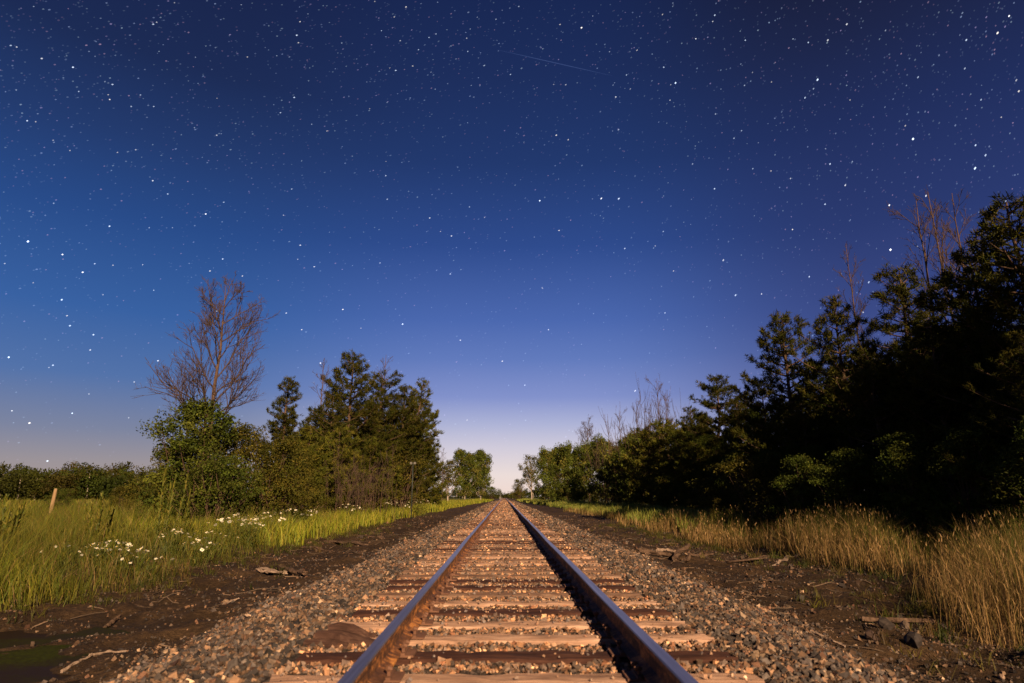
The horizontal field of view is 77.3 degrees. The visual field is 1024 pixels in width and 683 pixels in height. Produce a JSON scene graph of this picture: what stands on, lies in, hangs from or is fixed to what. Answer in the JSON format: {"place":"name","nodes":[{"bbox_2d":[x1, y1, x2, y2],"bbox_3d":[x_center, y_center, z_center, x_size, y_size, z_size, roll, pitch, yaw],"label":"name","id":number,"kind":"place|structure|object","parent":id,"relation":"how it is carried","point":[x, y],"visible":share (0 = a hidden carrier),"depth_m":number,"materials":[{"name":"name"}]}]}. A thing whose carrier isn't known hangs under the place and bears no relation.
{"place":"outdoors","nodes":[
{"label":"outdoors","id":0,"kind":"place"},
{"bbox_2d":[0,497,1023,682],"bbox_3d":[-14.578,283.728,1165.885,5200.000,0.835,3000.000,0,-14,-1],"label":"ground","id":1,"kind":"structure","parent":0,"point":[175,632],"depth_m":9.44,"materials":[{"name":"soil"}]},
{"bbox_2d":[0,494,28,545],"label":"tall weed","id":2,"kind":"object","parent":1,"relation":"on","point":[20,513],"visible":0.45,"depth_m":12.85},
{"bbox_2d":[40,487,74,507],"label":"leafy bush","id":3,"kind":"object","parent":1,"relation":"on","point":[63,495],"visible":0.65,"depth_m":59.58,"materials":[{"name":"green plant"}]},
{"bbox_2d":[0,627,129,682],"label":"puddle water","id":4,"kind":"structure","parent":1,"relation":"on","point":[36,663],"depth_m":6.72,"materials":[{"name":"liquid"}]},
{"bbox_2d":[83,492,115,544],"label":"tall weed","id":5,"kind":"object","parent":1,"relation":"on","point":[107,520],"visible":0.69,"depth_m":16.21,"materials":[{"name":"plant"}]},
{"bbox_2d":[99,524,134,567],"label":"wildflowers","id":6,"kind":"object","parent":1,"relation":"on","point":[108,539],"visible":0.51,"depth_m":12.96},
{"bbox_2d":[98,485,138,511],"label":"leafy bush","id":7,"kind":"object","parent":1,"relation":"on","point":[114,500],"visible":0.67,"depth_m":44.21,"materials":[{"name":"green plant"}]},
{"bbox_2d":[122,547,172,579],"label":"daisy plant","id":8,"kind":"object","parent":1,"relation":"on","point":[143,563],"visible":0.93,"depth_m":12.15,"materials":[{"name":"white plant"}]},
{"bbox_2d":[120,437,209,516],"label":"leafy bush","id":9,"kind":"object","parent":1,"relation":"on","point":[159,463],"visible":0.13,"depth_m":31.92,"materials":[{"name":"green plant"}]},
{"bbox_2d":[152,466,187,547],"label":"tall weed","id":10,"kind":"object","parent":1,"relation":"on","point":[161,508],"visible":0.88,"depth_m":17.41,"materials":[{"name":"plant"}]},
{"bbox_2d":[158,527,189,560],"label":"daisy plant","id":11,"kind":"object","parent":1,"relation":"on","point":[173,547],"visible":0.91,"depth_m":14.68,"materials":[{"name":"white plant"}]},
{"bbox_2d":[124,395,260,520],"bbox_3d":[-12.242,4.844,24.957,4.780,5.537,4.358,4,-14,-15],"label":"leafy bush","id":12,"kind":"object","parent":1,"relation":"on","point":[205,438],"visible":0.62,"depth_m":24.55,"materials":[{"name":"green plant"}]},
{"bbox_2d":[183,538,219,565],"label":"daisy plant","id":13,"kind":"object","parent":1,"relation":"on","point":[199,550],"visible":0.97,"depth_m":14.01,"materials":[{"name":"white plant"}]},
{"bbox_2d":[132,271,280,463],"bbox_3d":[-14.656,2.352,30.668,6.165,12.954,6.270,2,-14,-8],"label":"bare tree","id":14,"kind":"object","parent":1,"relation":"on","point":[230,383],"visible":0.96,"depth_m":31.27,"materials":[{"name":"brown plant"}]},
{"bbox_2d":[156,450,269,525],"bbox_3d":[-10.848,5.584,23.347,3.771,3.188,3.543,5,-15,-20],"label":"leafy bush","id":15,"kind":"object","parent":1,"relation":"on","point":[228,485],"visible":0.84,"depth_m":22.90,"materials":[{"name":"green plant"}]},
{"bbox_2d":[207,513,264,544],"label":"daisy plant","id":16,"kind":"object","parent":1,"relation":"on","point":[243,526],"visible":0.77,"depth_m":18.54,"materials":[{"name":"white plant"}]},
{"bbox_2d":[170,421,308,516],"bbox_3d":[-11.460,5.772,27.220,5.365,4.689,4.123,6,-15,-22],"label":"leafy bush","id":17,"kind":"object","parent":1,"relation":"on","point":[244,431],"visible":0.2,"depth_m":27.15,"materials":[{"name":"green plant"}]},
{"bbox_2d":[222,434,321,519],"bbox_3d":[-9.831,5.819,26.362,3.843,3.973,5.000,8,-16,-29],"label":"leafy bush","id":18,"kind":"object","parent":1,"relation":"on","point":[277,482],"visible":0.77,"depth_m":25.84,"materials":[{"name":"green plant"}]},
{"bbox_2d":[266,375,305,456],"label":"pine tree","id":19,"kind":"object","parent":1,"relation":"on","point":[283,400],"visible":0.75,"depth_m":39.87,"materials":[{"name":"green plant"}]},
{"bbox_2d":[266,423,346,512],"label":"young pine","id":20,"kind":"object","parent":1,"relation":"on","point":[308,444],"visible":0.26,"depth_m":35.19,"materials":[{"name":"green plant"}]},
{"bbox_2d":[280,452,338,514],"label":"leafy bush","id":21,"kind":"object","parent":1,"relation":"on","point":[316,486],"visible":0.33,"depth_m":32.19,"materials":[{"name":"green plant"}]},
{"bbox_2d":[295,391,369,498],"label":"pine tree","id":22,"kind":"object","parent":1,"relation":"on","point":[342,414],"visible":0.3,"depth_m":41.66,"materials":[{"name":"green plant"}]},
{"bbox_2d":[303,622,378,648],"bbox_3d":[-1.111,2.014,4.364,0.492,0.164,0.364,-3,-14,13],"label":"rock","id":23,"kind":"object","parent":1,"relation":"on","point":[342,633],"visible":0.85,"depth_m":4.32,"materials":[{"name":"stone"}]},
{"bbox_2d":[313,425,373,511],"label":"young pine","id":24,"kind":"object","parent":1,"relation":"on","point":[348,453],"visible":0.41,"depth_m":39.08,"materials":[{"name":"green plant"}]},
{"bbox_2d":[320,437,382,514],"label":"bare thicket","id":25,"kind":"object","parent":1,"relation":"on","point":[338,488],"visible":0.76,"depth_m":35.15,"materials":[{"name":"plant"}]},
{"bbox_2d":[318,349,402,509],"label":"pine tree","id":26,"kind":"object","parent":1,"relation":"on","point":[351,367],"visible":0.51,"depth_m":45.35,"materials":[{"name":"green plant"}]},
{"bbox_2d":[339,397,409,505],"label":"pine tree","id":27,"kind":"object","parent":1,"relation":"on","point":[373,429],"visible":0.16,"depth_m":47.30,"materials":[{"name":"green plant"}]},
{"bbox_2d":[347,435,402,511],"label":"young pine","id":28,"kind":"object","parent":1,"relation":"on","point":[366,445],"visible":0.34,"depth_m":44.57,"materials":[{"name":"green plant"}]},
{"bbox_2d":[337,444,421,522],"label":"bare thicket","id":29,"kind":"object","parent":1,"relation":"on","point":[378,486],"visible":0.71,"depth_m":39.13,"materials":[{"name":"plant"}]},
{"bbox_2d":[352,370,415,468],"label":"pine tree","id":30,"kind":"object","parent":1,"relation":"on","point":[387,398],"visible":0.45,"depth_m":52.22,"materials":[{"name":"green plant"}]},
{"bbox_2d":[374,449,428,516],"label":"leafy bush","id":31,"kind":"object","parent":1,"relation":"on","point":[401,497],"visible":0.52,"depth_m":50.10,"materials":[{"name":"green plant"}]},
{"bbox_2d":[377,401,427,506],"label":"pine tree","id":32,"kind":"object","parent":1,"relation":"on","point":[396,431],"visible":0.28,"depth_m":52.88,"materials":[{"name":"green plant"}]},
{"bbox_2d":[381,383,439,469],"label":"pine tree","id":33,"kind":"object","parent":1,"relation":"on","point":[420,428],"visible":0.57,"depth_m":54.47,"materials":[{"name":"green plant"}]},
{"bbox_2d":[402,414,441,503],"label":"pine tree","id":34,"kind":"object","parent":1,"relation":"on","point":[429,482],"visible":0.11,"depth_m":64.92,"materials":[{"name":"green plant"}]},
{"bbox_2d":[400,377,444,502],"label":"pine tree","id":35,"kind":"object","parent":1,"relation":"on","point":[428,406],"visible":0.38,"depth_m":60.20,"materials":[{"name":"green plant"}]},
{"bbox_2d":[404,398,446,504],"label":"pine tree","id":36,"kind":"object","parent":1,"relation":"on","point":[433,458],"visible":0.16,"depth_m":66.37,"materials":[{"name":"green plant"}]},
{"bbox_2d":[0,461,864,500],"bbox_3d":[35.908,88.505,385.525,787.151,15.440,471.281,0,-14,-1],"label":"distant woods","id":37,"kind":"object","parent":1,"relation":"on","point":[18,482],"visible":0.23,"depth_m":161.85,"materials":[{"name":"green plant"}]},
{"bbox_2d":[419,451,449,505],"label":"young pine","id":38,"kind":"object","parent":1,"relation":"on","point":[434,490],"visible":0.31,"depth_m":72.91,"materials":[{"name":"green plant"}]},
{"bbox_2d":[439,459,460,499],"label":"deciduous tree","id":39,"kind":"object","parent":1,"relation":"on","point":[448,467],"visible":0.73,"depth_m":116.90,"materials":[{"name":"green plant"}]},
{"bbox_2d":[451,448,482,499],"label":"deciduous tree","id":40,"kind":"object","parent":1,"relation":"on","point":[465,475],"visible":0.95,"depth_m":155.54,"materials":[{"name":"green plant"}]},
{"bbox_2d":[470,448,494,499],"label":"deciduous tree","id":41,"kind":"object","parent":1,"relation":"on","point":[483,458],"visible":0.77,"depth_m":194.67,"materials":[{"name":"green plant"}]},
{"bbox_2d":[389,573,624,584],"bbox_3d":[-0.066,2.833,7.418,2.742,0.275,0.244,0,-14,0],"label":"railway sleeper","id":42,"kind":"object","parent":1,"relation":"on","point":[564,580],"visible":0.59,"depth_m":7.36,"materials":[{"name":"wood"}]},
{"bbox_2d":[403,564,611,573],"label":"railway sleeper","id":43,"kind":"object","parent":1,"relation":"on","point":[501,571],"visible":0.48,"depth_m":8.35,"materials":[{"name":"wood"}]},
{"bbox_2d":[374,585,642,598],"bbox_3d":[-0.036,2.591,6.409,2.666,0.275,0.245,0,-14,0],"label":"railway sleeper","id":44,"kind":"object","parent":1,"relation":"on","point":[448,594],"visible":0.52,"depth_m":6.36,"materials":[{"name":"wood"}]},
{"bbox_2d":[419,557,597,562],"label":"railway sleeper","id":45,"kind":"object","parent":1,"relation":"on","point":[500,560],"visible":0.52,"depth_m":9.83,"materials":[{"name":"wood"}]},
{"bbox_2d":[411,561,605,569],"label":"railway sleeper","id":46,"kind":"object","parent":1,"relation":"on","point":[543,567],"visible":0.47,"depth_m":8.85,"materials":[{"name":"wood"}]},
{"bbox_2d":[331,611,688,629],"bbox_3d":[-0.023,2.233,4.923,2.762,0.275,0.244,0,-14,-1],"label":"railway sleeper","id":47,"kind":"object","parent":1,"relation":"on","point":[426,623],"visible":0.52,"depth_m":4.88,"materials":[{"name":"wood"}]},
{"bbox_2d":[385,578,635,590],"bbox_3d":[-0.014,2.710,6.909,2.685,0.275,0.247,0,-14,0],"label":"railway sleeper","id":48,"kind":"object","parent":1,"relation":"on","point":[566,587],"visible":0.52,"depth_m":6.85,"materials":[{"name":"wood"}]},
{"bbox_2d":[399,568,621,578],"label":"railway sleeper","id":49,"kind":"object","parent":1,"relation":"on","point":[458,575],"visible":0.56,"depth_m":7.86,"materials":[{"name":"wood"}]},
{"bbox_2d":[361,593,660,607],"bbox_3d":[-0.007,2.479,5.922,2.762,0.275,0.244,0,-14,0],"label":"railway sleeper","id":50,"kind":"object","parent":1,"relation":"on","point":[580,601],"visible":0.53,"depth_m":5.88,"materials":[{"name":"wood"}]},
{"bbox_2d":[1,525,1021,682],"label":"twig litter","id":51,"kind":"object","parent":1,"relation":"on","point":[752,581],"visible":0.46,"depth_m":10.53,"materials":[{"name":"wood"}]},
{"bbox_2d":[0,497,1023,682],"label":"meadow grass","id":52,"kind":"structure","parent":1,"relation":"on","point":[45,529],"depth_m":14.55,"materials":[{"name":"plant"}]},
{"bbox_2d":[352,600,671,617],"bbox_3d":[0.001,2.354,5.440,2.685,0.275,0.247,0,-14,-1],"label":"railway sleeper","id":53,"kind":"object","parent":1,"relation":"on","point":[580,611],"visible":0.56,"depth_m":5.38,"materials":[{"name":"wood"}]},
{"bbox_2d":[85,500,944,682],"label":"ballast gravel","id":54,"kind":"structure","parent":1,"relation":"on","point":[258,637],"depth_m":5.23,"materials":[{"name":"gravel"}]},
{"bbox_2d":[265,660,764,682],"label":"railway sleeper","id":55,"kind":"object","parent":1,"relation":"on","point":[633,675],"visible":0.62,"depth_m":3.44,"materials":[{"name":"wood"}]},
{"bbox_2d":[293,639,738,665],"bbox_3d":[0.026,1.990,3.934,2.685,0.275,0.247,0,-14,-1],"label":"railway sleeper","id":56,"kind":"object","parent":1,"relation":"on","point":[521,657],"visible":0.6,"depth_m":3.89,"materials":[{"name":"wood"}]},
{"bbox_2d":[517,454,539,498],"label":"deciduous tree","id":57,"kind":"object","parent":1,"relation":"on","point":[527,476],"visible":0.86,"depth_m":190.68,"materials":[{"name":"green plant"}]},
{"bbox_2d":[373,623,714,645],"bbox_3d":[0.015,2.109,4.430,2.753,0.275,0.242,0,-14,-1],"label":"railway sleeper","id":58,"kind":"object","parent":1,"relation":"on","point":[604,635],"visible":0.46,"depth_m":4.38,"materials":[{"name":"wood"}]},
{"bbox_2d":[530,445,563,499],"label":"deciduous tree","id":59,"kind":"object","parent":1,"relation":"on","point":[545,459],"visible":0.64,"depth_m":160.52,"materials":[{"name":"green plant"}]},
{"bbox_2d":[544,440,577,500],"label":"deciduous tree","id":60,"kind":"object","parent":1,"relation":"on","point":[559,453],"visible":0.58,"depth_m":132.05,"materials":[{"name":"green plant"}]},
{"bbox_2d":[560,440,598,501],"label":"deciduous tree","id":61,"kind":"object","parent":1,"relation":"on","point":[575,460],"visible":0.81,"depth_m":108.77,"materials":[{"name":"green plant"}]},
{"bbox_2d":[580,434,616,503],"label":"deciduous tree","id":62,"kind":"object","parent":1,"relation":"on","point":[590,486],"visible":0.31,"depth_m":95.55,"materials":[{"name":"green plant"}]},
{"bbox_2d":[577,417,642,503],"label":"bare thicket","id":63,"kind":"object","parent":1,"relation":"on","point":[602,461],"visible":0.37,"depth_m":89.11,"materials":[{"name":"plant"}]},
{"bbox_2d":[593,438,631,502],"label":"deciduous tree","id":64,"kind":"object","parent":1,"relation":"on","point":[607,480],"visible":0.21,"depth_m":77.76,"materials":[{"name":"green plant"}]},
{"bbox_2d":[603,434,659,504],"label":"deciduous tree","id":65,"kind":"object","parent":1,"relation":"on","point":[625,497],"visible":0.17,"depth_m":72.81,"materials":[{"name":"green plant"}]},
{"bbox_2d":[614,425,669,505],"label":"deciduous tree","id":66,"kind":"object","parent":1,"relation":"on","point":[625,460],"visible":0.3,"depth_m":64.64,"materials":[{"name":"green plant"}]},
{"bbox_2d":[516,498,791,534],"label":"verge grass","id":67,"kind":"structure","parent":1,"relation":"on","point":[650,510],"depth_m":46.34,"materials":[{"name":"plant"}]},
{"bbox_2d":[629,417,685,505],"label":"deciduous tree","id":68,"kind":"object","parent":1,"relation":"on","point":[655,444],"visible":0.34,"depth_m":56.88,"materials":[{"name":"green plant"}]},
{"bbox_2d":[650,428,695,504],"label":"deciduous tree","id":69,"kind":"object","parent":1,"relation":"on","point":[673,440],"visible":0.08,"depth_m":51.73,"materials":[{"name":"green plant"}]},
{"bbox_2d":[649,446,703,508],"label":"young pine","id":70,"kind":"object","parent":1,"relation":"on","point":[662,482],"visible":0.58,"depth_m":48.64,"materials":[{"name":"green plant"}]},
{"bbox_2d":[665,440,720,511],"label":"young pine","id":71,"kind":"object","parent":1,"relation":"on","point":[691,473],"visible":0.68,"depth_m":41.88,"materials":[{"name":"green plant"}]},
{"bbox_2d":[680,374,741,475],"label":"pine tree","id":72,"kind":"object","parent":1,"relation":"on","point":[718,389],"visible":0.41,"depth_m":45.05,"materials":[{"name":"green plant"}]},
{"bbox_2d":[685,462,743,516],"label":"leafy bush","id":73,"kind":"object","parent":1,"relation":"on","point":[707,486],"visible":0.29,"depth_m":30.91,"materials":[{"name":"green plant"}]},
{"bbox_2d":[684,433,744,505],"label":"deciduous tree","id":74,"kind":"object","parent":1,"relation":"on","point":[703,438],"visible":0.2,"depth_m":42.39,"materials":[{"name":"green plant"}]},
{"bbox_2d":[705,398,752,490],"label":"pine tree","id":75,"kind":"object","parent":1,"relation":"on","point":[733,412],"visible":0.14,"depth_m":38.12,"materials":[{"name":"green plant"}]},
{"bbox_2d":[697,391,760,493],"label":"pine tree","id":76,"kind":"object","parent":1,"relation":"on","point":[720,420],"visible":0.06,"depth_m":42.44,"materials":[{"name":"green plant"}]},
{"bbox_2d":[710,449,769,516],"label":"deciduous tree","id":77,"kind":"object","parent":1,"relation":"on","point":[730,493],"visible":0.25,"depth_m":29.25,"materials":[{"name":"green plant"}]},
{"bbox_2d":[717,408,785,509],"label":"deciduous tree","id":78,"kind":"object","parent":1,"relation":"on","point":[750,412],"visible":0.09,"depth_m":36.62,"materials":[{"name":"green plant"}]},
{"bbox_2d":[734,376,788,506],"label":"pine tree","id":79,"kind":"object","parent":1,"relation":"on","point":[755,407],"visible":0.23,"depth_m":34.28,"materials":[{"name":"green plant"}]},
{"bbox_2d":[710,452,829,530],"bbox_3d":[10.076,6.042,25.511,3.982,3.235,5.182,2,-14,-8],"label":"leafy bush","id":80,"kind":"object","parent":1,"relation":"on","point":[771,499],"visible":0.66,"depth_m":25.38,"materials":[{"name":"green plant"}]},
{"bbox_2d":[736,444,804,515],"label":"deciduous tree","id":81,"kind":"object","parent":1,"relation":"on","point":[765,452],"visible":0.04,"depth_m":27.57,"materials":[{"name":"green plant"}]},
{"bbox_2d":[729,309,856,461],"bbox_3d":[13.789,3.467,31.375,5.955,10.663,4.970,-8,-16,30],"label":"pine tree","id":82,"kind":"object","parent":1,"relation":"on","point":[780,339],"visible":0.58,"depth_m":31.63,"materials":[{"name":"green plant"}]},
{"bbox_2d":[563,498,1023,650],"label":"dry grass","id":83,"kind":"structure","parent":1,"relation":"on","point":[996,568],"depth_m":13.46,"materials":[{"name":"plant"}]},
{"bbox_2d":[762,453,839,533],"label":"leafy bush","id":84,"kind":"object","parent":1,"relation":"on","point":[800,463],"visible":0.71,"depth_m":20.90,"materials":[{"name":"green plant"}]},
{"bbox_2d":[764,400,866,508],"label":"pine tree","id":85,"kind":"object","parent":1,"relation":"on","point":[799,415],"visible":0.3,"depth_m":26.71,"materials":[{"name":"green plant"}]},
{"bbox_2d":[787,443,867,520],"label":"deciduous tree","id":86,"kind":"object","parent":1,"relation":"on","point":[812,452],"visible":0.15,"depth_m":24.51,"materials":[{"name":"green plant"}]},
{"bbox_2d":[769,294,937,508],"bbox_3d":[14.210,2.755,27.191,5.624,10.086,5.592,8,-16,-31],"label":"pine tree","id":87,"kind":"object","parent":1,"relation":"on","point":[828,352],"visible":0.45,"depth_m":27.78,"materials":[{"name":"green plant"}]},
{"bbox_2d":[804,446,906,528],"bbox_3d":[10.135,4.576,19.091,2.581,2.870,2.832,4,-14,-15],"label":"leafy bush","id":88,"kind":"object","parent":1,"relation":"on","point":[843,458],"visible":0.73,"depth_m":19.06,"materials":[{"name":"green plant"}]},
{"bbox_2d":[833,242,880,505],"bbox_3d":[16.282,1.744,29.796,2.272,13.247,2.206,2,-14,-9],"label":"bare tree","id":89,"kind":"object","parent":1,"relation":"on","point":[852,301],"visible":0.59,"depth_m":30.52,"materials":[{"name":"brown plant"}]},
{"bbox_2d":[820,338,942,520],"bbox_3d":[12.768,3.264,22.065,4.767,6.922,4.741,2,-14,-8],"label":"pine tree","id":90,"kind":"object","parent":1,"relation":"on","point":[866,378],"visible":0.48,"depth_m":22.06,"materials":[{"name":"green plant"}]},
{"bbox_2d":[869,431,962,544],"bbox_3d":[10.777,3.945,17.212,2.842,3.142,2.590,6,-15,-23],"label":"leafy bush","id":91,"kind":"object","parent":1,"relation":"on","point":[903,447],"visible":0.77,"depth_m":16.91,"materials":[{"name":"green plant"}]},
{"bbox_2d":[841,260,991,492],"bbox_3d":[16.148,1.895,25.258,5.365,10.779,6.821,-6,-15,24],"label":"pine tree","id":92,"kind":"object","parent":1,"relation":"on","point":[899,290],"visible":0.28,"depth_m":25.86,"materials":[{"name":"green plant"}]},
{"bbox_2d":[881,185,980,333],"bbox_3d":[18.988,0.295,28.400,4.086,15.549,3.739,-12,-18,40],"label":"bare tree","id":93,"kind":"object","parent":1,"relation":"on","point":[921,222],"visible":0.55,"depth_m":29.25,"materials":[{"name":"brown plant"}]},
{"bbox_2d":[912,192,993,369],"bbox_3d":[19.388,0.408,27.534,3.100,14.890,3.193,8,-16,-31],"label":"bare tree","id":94,"kind":"object","parent":1,"relation":"on","point":[942,261],"visible":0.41,"depth_m":28.50,"materials":[{"name":"brown plant"}]},
{"bbox_2d":[894,245,1023,508],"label":"pine tree","id":95,"kind":"object","parent":1,"relation":"on","point":[947,277],"visible":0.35,"depth_m":20.15,"materials":[{"name":"green plant"}]},
{"bbox_2d":[934,188,992,369],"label":"bare tree","id":96,"kind":"object","parent":1,"relation":"on","point":[948,229],"visible":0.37,"depth_m":26.43,"materials":[{"name":"brown plant"}]},
{"bbox_2d":[907,190,1023,489],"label":"pine tree","id":97,"kind":"object","parent":1,"relation":"on","point":[998,234],"visible":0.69,"depth_m":18.49,"materials":[{"name":"green plant"}]},
{"bbox_2d":[916,426,1021,542],"bbox_3d":[11.229,3.617,15.509,2.559,3.104,2.808,8,-16,-30],"label":"leafy bush","id":98,"kind":"object","parent":1,"relation":"on","point":[971,506],"visible":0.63,"depth_m":15.43,"materials":[{"name":"green plant"}]},
{"bbox_2d":[942,330,1023,529],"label":"pine tree","id":99,"kind":"object","parent":1,"relation":"on","point":[1013,371],"visible":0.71,"depth_m":15.06,"materials":[{"name":"green plant"}]},
{"bbox_2d":[969,415,1023,544],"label":"leafy bush","id":100,"kind":"object","parent":1,"relation":"on","point":[1018,450],"visible":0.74,"depth_m":13.77,"materials":[{"name":"green plant"}]},
{"bbox_2d":[990,229,1023,328],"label":"pine tree","id":101,"kind":"object","parent":1,"relation":"on","point":[1007,313],"visible":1,"depth_m":16.45,"materials":[{"name":"green plant"}]},
{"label":"distant sleepers","id":102,"kind":"object","parent":1,"relation":"on","visible":0},
{"bbox_2d":[337,498,502,682],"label":"rail","id":103,"kind":"object","parent":102,"relation":"on","point":[380,654],"visible":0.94,"depth_m":4.20,"materials":[{"name":"metal"}]},
{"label":"railway sleeper","id":104,"kind":"object","parent":1,"relation":"on","visible":0},
{"bbox_2d":[506,499,698,682],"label":"rail","id":105,"kind":"object","parent":104,"relation":"on","point":[650,656],"visible":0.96,"depth_m":4.19,"materials":[{"name":"metal"}]},
{"bbox_2d":[0,0,1023,496],"label":"sky","id":106,"kind":"structure","parent":0,"point":[525,238],"materials":[{"name":"blue"}]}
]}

